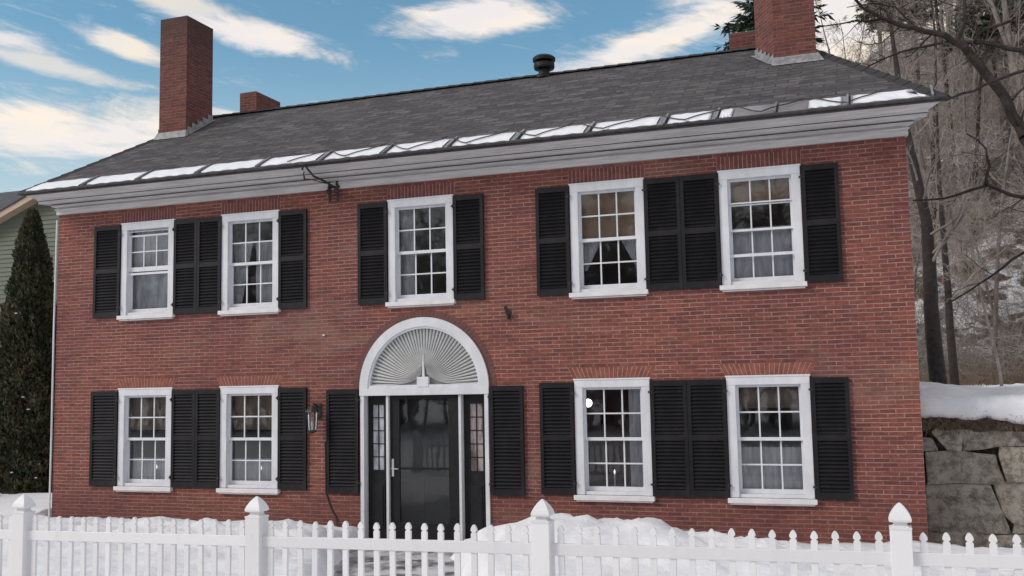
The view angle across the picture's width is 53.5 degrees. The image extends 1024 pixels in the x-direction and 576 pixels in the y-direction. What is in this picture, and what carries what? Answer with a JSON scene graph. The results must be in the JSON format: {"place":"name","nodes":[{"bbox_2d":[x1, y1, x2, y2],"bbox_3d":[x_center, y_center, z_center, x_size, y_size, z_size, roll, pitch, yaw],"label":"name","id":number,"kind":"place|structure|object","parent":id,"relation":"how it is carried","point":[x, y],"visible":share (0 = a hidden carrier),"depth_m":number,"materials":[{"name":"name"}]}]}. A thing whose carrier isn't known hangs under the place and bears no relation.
{"place":"outdoors","nodes":[
{"label":"outdoors","id":0,"kind":"place"},
{"bbox_2d":[334,550,453,575],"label":"path","id":1,"kind":"structure","parent":0,"point":[400,563],"depth_m":13.30,"materials":[{"name":"white snow"}]},
{"bbox_2d":[0,0,984,192],"label":"sky","id":2,"kind":"structure","parent":0,"point":[80,79],"materials":[{"name":"blue"}]},
{"bbox_2d":[0,30,1023,575],"bbox_3d":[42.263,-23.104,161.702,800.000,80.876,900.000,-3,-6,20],"label":"ground","id":3,"kind":"structure","parent":0,"point":[588,524],"depth_m":12.19,"materials":[{"name":"white snow"}]},
{"bbox_2d":[0,208,56,493],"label":"arborvitae","id":4,"kind":"object","parent":3,"relation":"on","point":[26,327],"visible":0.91,"depth_m":21.16,"materials":[{"name":"green plant"}]},
{"bbox_2d":[0,191,58,458],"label":"neighboring house","id":5,"kind":"structure","parent":3,"relation":"on","point":[14,207],"depth_m":28.48,"materials":[{"name":"green"}]},
{"bbox_2d":[17,0,954,552],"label":"brick house","id":6,"kind":"structure","parent":3,"relation":"on","point":[447,394],"depth_m":15.08,"materials":[{"name":"brick"}]},
{"bbox_2d":[113,387,172,492],"bbox_3d":[-6.058,2.508,16.803,1.140,1.704,0.195,-3,-6,20],"label":"window","id":7,"kind":"structure","parent":6,"relation":"in","point":[124,483],"depth_m":16.85,"materials":[{"name":"white paint"}]},
{"bbox_2d":[116,219,175,320],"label":"window","id":8,"kind":"structure","parent":6,"relation":"in","point":[127,313],"depth_m":17.12,"materials":[{"name":"white paint"}]},
{"bbox_2d":[131,458,164,478],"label":"cafe curtain","id":9,"kind":"object","parent":6,"relation":"hanging from","point":[148,469],"visible":0.69,"depth_m":16.96,"materials":[{"name":"white fabric"}]},
{"bbox_2d":[131,395,165,429],"bbox_3d":[-6.015,2.068,16.989,0.880,0.610,0.008,-3,-6,20],"label":"pulled blind","id":10,"kind":"object","parent":6,"relation":"attached to","point":[148,411],"visible":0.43,"depth_m":17.01,"materials":[{"name":"beige fabric"}]},
{"bbox_2d":[134,228,167,308],"bbox_3d":[-6.054,-0.284,17.232,0.880,1.435,0.029,-3,-6,20],"label":"net curtain","id":11,"kind":"object","parent":6,"relation":"hanging from","point":[150,290],"visible":0.73,"depth_m":17.26,"materials":[{"name":"white fabric"}]},
{"bbox_2d":[234,243,252,303],"bbox_3d":[-4.395,-0.198,16.624,0.360,1.085,0.029,-3,-6,20],"label":"net curtain","id":12,"kind":"object","parent":6,"relation":"hanging from","point":[239,275],"visible":0.89,"depth_m":16.64,"materials":[{"name":"white fabric"}]},
{"bbox_2d":[216,385,279,494],"bbox_3d":[-4.158,2.407,16.124,1.140,1.704,0.195,-3,-6,20],"label":"window","id":13,"kind":"structure","parent":6,"relation":"in","point":[228,485],"depth_m":16.17,"materials":[{"name":"white paint"}]},
{"bbox_2d":[218,209,280,315],"bbox_3d":[-4.210,-0.395,16.397,1.140,1.669,0.195,-3,-6,20],"label":"window","id":14,"kind":"structure","parent":6,"relation":"in","point":[228,308],"depth_m":16.44,"materials":[{"name":"white paint"}]},
{"bbox_2d":[232,393,271,429],"bbox_3d":[-4.115,1.967,16.310,0.880,0.610,0.008,-3,-6,20],"label":"pulled blind","id":15,"kind":"object","parent":6,"relation":"attached to","point":[252,410],"visible":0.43,"depth_m":16.32,"materials":[{"name":"beige fabric"}]},
{"bbox_2d":[233,458,271,480],"bbox_3d":[-4.088,2.940,16.240,0.880,0.420,0.029,-3,-6,20],"label":"cafe curtain","id":16,"kind":"object","parent":6,"relation":"hanging from","point":[252,470],"visible":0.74,"depth_m":16.27,"materials":[{"name":"white fabric"}]},
{"bbox_2d":[256,242,271,302],"bbox_3d":[-3.953,-0.222,16.466,0.460,1.085,0.029,-3,-6,20],"label":"net curtain","id":17,"kind":"object","parent":6,"relation":"hanging from","point":[266,251],"visible":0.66,"depth_m":16.50,"materials":[{"name":"white fabric"}]},
{"bbox_2d":[305,403,321,432],"bbox_3d":[-3.047,1.997,15.585,0.216,0.457,0.277,-3,-6,20],"label":"wall lantern","id":18,"kind":"object","parent":6,"relation":"attached to","point":[316,408],"depth_m":15.54,"materials":[{"name":"metal"}]},
{"bbox_2d":[301,165,339,201],"bbox_3d":[-2.987,-1.626,15.722,0.249,0.528,0.694,-6,-8,44],"label":"service bracket","id":19,"kind":"object","parent":6,"relation":"attached to","point":[328,190],"visible":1,"depth_m":15.82,"materials":[{"name":"metal"}]},
{"bbox_2d":[401,209,414,294],"bbox_3d":[-1.606,-0.518,15.676,0.240,1.435,0.029,-3,-6,20],"label":"net curtain","id":20,"kind":"object","parent":6,"relation":"hanging from","point":[407,261],"visible":0.81,"depth_m":15.68,"materials":[{"name":"white fabric"}]},
{"bbox_2d":[385,194,455,307],"bbox_3d":[-1.372,-0.546,15.383,1.140,1.669,0.195,-3,-6,20],"label":"window","id":21,"kind":"structure","parent":6,"relation":"in","point":[396,300],"depth_m":15.41,"materials":[{"name":"white paint"}]},
{"bbox_2d":[390,395,459,539],"bbox_3d":[-1.304,2.696,15.071,1.135,2.195,0.115,-3,-6,20],"label":"storm door","id":22,"kind":"structure","parent":6,"relation":"in","point":[453,420],"depth_m":15.06,"materials":[{"name":"black paint"}]},
{"bbox_2d":[400,395,449,523],"bbox_3d":[-1.259,2.707,15.186,1.110,2.195,0.047,-3,-6,20],"label":"front door","id":23,"kind":"structure","parent":6,"relation":"in","point":[424,438],"depth_m":15.19,"materials":[{"name":"black paint"}]},
{"bbox_2d":[504,306,510,318],"bbox_3d":[-0.071,0.352,14.740,0.057,0.191,0.138,-4,-6,25],"label":"flag bracket","id":24,"kind":"object","parent":6,"relation":"attached to","point":[507,312],"visible":1,"depth_m":14.73,"materials":[{"name":"metal"}]},
{"bbox_2d":[587,390,591,406],"bbox_3d":[1.105,1.314,14.882,0.120,0.860,0.120,-3,-6,20],"label":"hanging lamp","id":25,"kind":"object","parent":6,"relation":"hanging from","point":[589,402],"visible":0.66,"depth_m":14.81,"materials":[{"name":"white"}]},
{"bbox_2d":[583,242,599,270],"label":"tied curtain","id":26,"kind":"object","parent":6,"relation":"hanging from","point":[590,249],"visible":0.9,"depth_m":14.66,"materials":[{"name":"white fabric"}]},
{"bbox_2d":[581,191,634,238],"bbox_3d":[1.407,-1.055,14.586,0.880,0.730,0.024,-3,-6,20],"label":"roller blind","id":27,"kind":"object","parent":6,"relation":"attached to","point":[626,223],"visible":0.55,"depth_m":14.59,"materials":[{"name":"beige fabric"}]},
{"bbox_2d":[568,177,648,298],"bbox_3d":[1.363,-0.692,14.407,1.140,1.669,0.195,-3,-6,20],"label":"window","id":28,"kind":"structure","parent":6,"relation":"in","point":[579,290],"depth_m":14.42,"materials":[{"name":"white paint"}]},
{"bbox_2d":[573,377,655,502],"bbox_3d":[1.415,2.110,14.135,1.140,1.704,0.195,-3,-6,20],"label":"window","id":29,"kind":"structure","parent":6,"relation":"in","point":[585,492],"depth_m":14.14,"materials":[{"name":"white paint"}]},
{"bbox_2d":[621,239,636,267],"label":"tied curtain","id":30,"kind":"object","parent":6,"relation":"hanging from","point":[630,246],"visible":0.52,"depth_m":14.46,"materials":[{"name":"white fabric"}]},
{"bbox_2d":[628,389,643,486],"bbox_3d":[1.777,2.107,14.226,0.260,1.470,0.029,-3,-6,20],"label":"net curtain","id":31,"kind":"object","parent":6,"relation":"hanging from","point":[636,453],"visible":0.55,"depth_m":14.24,"materials":[{"name":"white fabric"}]},
{"bbox_2d":[730,178,789,204],"bbox_3d":[3.402,-1.336,13.889,0.880,0.378,0.008,-3,-6,20],"label":"roller blind","id":32,"kind":"object","parent":6,"relation":"attached to","point":[779,189],"visible":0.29,"depth_m":13.89,"materials":[{"name":"beige fabric"}]},
{"bbox_2d":[732,225,792,277],"bbox_3d":[3.427,-0.456,13.828,0.880,0.768,0.029,-3,-6,20],"label":"net curtain","id":33,"kind":"object","parent":6,"relation":"hanging from","point":[763,267],"visible":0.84,"depth_m":13.83,"materials":[{"name":"white fabric"}]},
{"bbox_2d":[717,164,807,291],"bbox_3d":[3.361,-0.798,13.694,1.140,1.669,0.195,-3,-6,20],"label":"window","id":34,"kind":"structure","parent":6,"relation":"in","point":[730,283],"depth_m":13.69,"materials":[{"name":"white paint"}]},
{"bbox_2d":[739,384,798,407],"bbox_3d":[3.453,1.434,13.620,0.880,0.350,0.008,-3,-6,20],"label":"pulled blind","id":35,"kind":"object","parent":6,"relation":"attached to","point":[768,397],"visible":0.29,"depth_m":13.62,"materials":[{"name":"beige fabric"}]},
{"bbox_2d":[725,374,817,505],"bbox_3d":[3.413,2.004,13.422,1.140,1.704,0.195,-3,-6,20],"label":"window","id":36,"kind":"structure","parent":6,"relation":"in","point":[739,495],"depth_m":13.41,"materials":[{"name":"white paint"}]},
{"bbox_2d":[741,447,802,488],"bbox_3d":[3.484,2.438,13.557,0.880,0.620,0.029,-3,-6,20],"label":"net curtain","id":37,"kind":"object","parent":6,"relation":"hanging from","point":[792,477],"visible":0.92,"depth_m":13.56,"materials":[{"name":"white fabric"}]},
{"bbox_2d":[0,494,1023,575],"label":"picket fence","id":38,"kind":"object","parent":3,"relation":"on","point":[256,540],"visible":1,"depth_m":7.69,"materials":[{"name":"white wood"}]},
{"bbox_2d":[713,0,834,51],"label":"spruce tree","id":39,"kind":"object","parent":3,"relation":"on","point":[747,23],"visible":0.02,"depth_m":35.31,"materials":[{"name":"green plant"}]},
{"bbox_2d":[816,26,840,56],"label":"bare tree","id":40,"kind":"object","parent":3,"relation":"on","point":[827,35],"visible":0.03,"depth_m":55.45,"materials":[{"name":"brown plant"}]},
{"bbox_2d":[814,0,893,74],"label":"bare tree","id":41,"kind":"object","parent":3,"relation":"on","point":[826,43],"visible":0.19,"depth_m":47.64,"materials":[{"name":"brown plant"}]},
{"bbox_2d":[825,15,884,70],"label":"bare tree","id":42,"kind":"object","parent":3,"relation":"on","point":[843,42],"visible":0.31,"depth_m":49.67,"materials":[{"name":"brown plant"}]},
{"bbox_2d":[851,0,883,71],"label":"pine tree","id":43,"kind":"object","parent":3,"relation":"on","point":[861,15],"visible":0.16,"depth_m":69.16,"materials":[{"name":"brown plant"}]},
{"bbox_2d":[850,7,885,71],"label":"bare tree","id":44,"kind":"object","parent":3,"relation":"on","point":[860,51],"visible":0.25,"depth_m":48.87,"materials":[{"name":"brown plant"}]},
{"bbox_2d":[842,0,950,125],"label":"bare tree","id":45,"kind":"object","parent":3,"relation":"on","point":[891,50],"visible":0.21,"depth_m":38.00,"materials":[{"name":"brown plant"}]},
{"bbox_2d":[851,0,944,73],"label":"bare tree","id":46,"kind":"object","parent":3,"relation":"on","point":[896,35],"visible":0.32,"depth_m":53.65,"materials":[{"name":"brown plant"}]},
{"bbox_2d":[870,0,951,82],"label":"pine tree","id":47,"kind":"object","parent":3,"relation":"on","point":[920,16],"visible":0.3,"depth_m":56.61,"materials":[{"name":"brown plant"}]},
{"bbox_2d":[860,0,968,132],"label":"bare tree","id":48,"kind":"object","parent":3,"relation":"on","point":[948,19],"visible":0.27,"depth_m":47.54,"materials":[{"name":"brown plant"}]},
{"bbox_2d":[865,0,968,90],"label":"bare tree","id":49,"kind":"object","parent":3,"relation":"on","point":[941,12],"visible":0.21,"depth_m":54.53,"materials":[{"name":"brown plant"}]},
{"bbox_2d":[815,0,1023,306],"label":"overhanging tree","id":50,"kind":"object","parent":3,"relation":"on","point":[1014,118],"visible":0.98,"depth_m":15.22,"materials":[{"name":"brown plant"}]},
{"bbox_2d":[909,173,930,307],"bbox_3d":[9.226,-1.129,27.268,3.876,7.560,3.829,-1,-6,-4],"label":"bare tree","id":51,"kind":"object","parent":3,"relation":"on","point":[910,221],"visible":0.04,"depth_m":26.87,"materials":[{"name":"brown plant"}]},
{"bbox_2d":[881,0,960,111],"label":"bare tree","id":52,"kind":"object","parent":3,"relation":"on","point":[959,2],"visible":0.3,"depth_m":51.77,"materials":[{"name":"brown plant"}]},
{"bbox_2d":[847,0,998,285],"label":"bare tree","id":53,"kind":"object","parent":3,"relation":"on","point":[932,145],"visible":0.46,"depth_m":31.28,"materials":[{"name":"brown plant"}]},
{"bbox_2d":[868,0,978,118],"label":"bare tree","id":54,"kind":"object","parent":3,"relation":"on","point":[975,79],"visible":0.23,"depth_m":49.54,"materials":[{"name":"brown plant"}]},
{"bbox_2d":[870,0,990,206],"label":"bare tree","id":55,"kind":"object","parent":3,"relation":"on","point":[928,139],"visible":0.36,"depth_m":36.78,"materials":[{"name":"brown plant"}]},
{"bbox_2d":[852,0,1016,211],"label":"bare tree","id":56,"kind":"object","parent":3,"relation":"on","point":[915,131],"visible":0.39,"depth_m":34.02,"materials":[{"name":"brown plant"}]},
{"bbox_2d":[907,108,971,296],"bbox_3d":[11.431,-1.765,29.250,3.441,6.713,3.400,1,-6,-20],"label":"bare tree","id":57,"kind":"object","parent":3,"relation":"on","point":[917,262],"visible":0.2,"depth_m":28.91,"materials":[{"name":"brown plant"}]},
{"bbox_2d":[856,27,1023,384],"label":"undergrowth","id":58,"kind":"object","parent":3,"relation":"on","point":[969,359],"visible":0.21,"depth_m":30.94,"materials":[{"name":"brown plant"}]},
{"bbox_2d":[869,0,1018,383],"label":"bare tree","id":59,"kind":"object","parent":3,"relation":"on","point":[935,353],"visible":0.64,"depth_m":20.30,"materials":[{"name":"brown plant"}]},
{"bbox_2d":[880,0,1023,179],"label":"tree","id":60,"kind":"object","parent":3,"relation":"on","point":[941,46],"visible":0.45,"depth_m":39.92,"materials":[{"name":"brown plant"}]},
{"bbox_2d":[911,129,994,361],"bbox_3d":[10.955,-0.853,26.695,3.303,6.443,3.263,-3,-6,23],"label":"bare tree","id":61,"kind":"object","parent":3,"relation":"on","point":[962,292],"visible":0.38,"depth_m":26.23,"materials":[{"name":"brown plant"}]},
{"bbox_2d":[924,1,986,111],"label":"bare tree","id":62,"kind":"object","parent":3,"relation":"on","point":[978,76],"visible":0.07,"depth_m":51.83,"materials":[{"name":"brown plant"}]},
{"bbox_2d":[918,0,1008,153],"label":"bare tree","id":63,"kind":"object","parent":3,"relation":"on","point":[964,105],"visible":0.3,"depth_m":43.73,"materials":[{"name":"brown plant"}]},
{"bbox_2d":[905,0,1023,187],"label":"bare tree","id":64,"kind":"object","parent":3,"relation":"on","point":[980,78],"visible":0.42,"depth_m":38.16,"materials":[{"name":"brown plant"}]},
{"bbox_2d":[907,47,1023,384],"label":"bare tree","id":65,"kind":"object","parent":3,"relation":"on","point":[952,358],"visible":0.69,"depth_m":22.27,"materials":[{"name":"brown plant"}]},
{"bbox_2d":[910,58,1023,371],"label":"bare tree","id":66,"kind":"object","parent":3,"relation":"on","point":[996,301],"visible":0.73,"depth_m":24.98,"materials":[{"name":"brown plant"}]},
{"bbox_2d":[966,0,972,85],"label":"bare tree","id":67,"kind":"object","parent":3,"relation":"on","point":[970,66],"visible":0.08,"depth_m":57.75,"materials":[{"name":"brown plant"}]},
{"bbox_2d":[916,0,1023,105],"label":"bare tree","id":68,"kind":"object","parent":3,"relation":"on","point":[994,67],"visible":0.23,"depth_m":41.83,"materials":[{"name":"brown plant"}]},
{"bbox_2d":[917,0,1023,110],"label":"bare tree","id":69,"kind":"object","parent":3,"relation":"on","point":[1000,28],"visible":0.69,"depth_m":31.68,"materials":[{"name":"brown plant"}]},
{"bbox_2d":[918,361,1023,385],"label":"dead weeds","id":70,"kind":"object","parent":3,"relation":"on","point":[984,380],"visible":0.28,"depth_m":23.25,"materials":[{"name":"brown plant"}]},
{"bbox_2d":[923,109,1018,309],"bbox_3d":[13.235,-2.059,28.578,3.337,6.510,3.297,0,-6,-15],"label":"bare tree","id":71,"kind":"object","parent":3,"relation":"on","point":[986,285],"visible":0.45,"depth_m":28.64,"materials":[{"name":"brown plant"}]},
{"bbox_2d":[920,394,1023,547],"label":"retaining wall","id":72,"kind":"structure","parent":3,"relation":"on","point":[973,449],"depth_m":13.36,"materials":[{"name":"stone"}]},
{"bbox_2d":[936,139,1022,385],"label":"bare tree","id":73,"kind":"object","parent":3,"relation":"on","point":[990,333],"visible":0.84,"depth_m":20.85,"materials":[{"name":"brown plant"}]},
{"bbox_2d":[937,0,1023,171],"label":"pine tree","id":74,"kind":"object","parent":3,"relation":"on","point":[996,33],"visible":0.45,"depth_m":40.41,"materials":[{"name":"green plant"}]},
{"bbox_2d":[953,0,1023,165],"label":"bare tree","id":75,"kind":"object","parent":3,"relation":"on","point":[1008,33],"visible":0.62,"depth_m":37.06,"materials":[{"name":"brown plant"}]},
{"bbox_2d":[959,11,1023,162],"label":"bare tree","id":76,"kind":"object","parent":3,"relation":"on","point":[998,77],"visible":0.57,"depth_m":32.74,"materials":[{"name":"brown plant"}]},
{"bbox_2d":[961,5,1023,72],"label":"bare tree","id":77,"kind":"object","parent":3,"relation":"on","point":[1014,53],"visible":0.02,"depth_m":48.35,"materials":[{"name":"brown plant"}]},
{"bbox_2d":[968,49,1023,162],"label":"bare tree","id":78,"kind":"object","parent":3,"relation":"on","point":[1010,127],"visible":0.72,"depth_m":27.15,"materials":[{"name":"brown plant"}]},
{"bbox_2d":[968,152,1023,244],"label":"bare tree","id":79,"kind":"object","parent":3,"relation":"on","point":[1011,174],"visible":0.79,"depth_m":25.13,"materials":[{"name":"brown plant"}]},
{"bbox_2d":[973,21,1023,106],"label":"bare tree","id":80,"kind":"object","parent":3,"relation":"on","point":[998,63],"visible":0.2,"depth_m":41.14,"materials":[{"name":"brown plant"}]},
{"bbox_2d":[984,0,1023,172],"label":"bare tree","id":81,"kind":"object","parent":3,"relation":"on","point":[1003,83],"visible":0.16,"depth_m":40.01,"materials":[{"name":"brown plant"}]},
{"bbox_2d":[987,77,1023,170],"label":"bare tree","id":82,"kind":"object","parent":3,"relation":"on","point":[1009,123],"visible":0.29,"depth_m":35.48,"materials":[{"name":"brown plant"}]},
{"bbox_2d":[992,148,1023,249],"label":"bare tree","id":83,"kind":"object","parent":3,"relation":"on","point":[1021,173],"visible":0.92,"depth_m":24.05,"materials":[{"name":"brown plant"}]}
]}

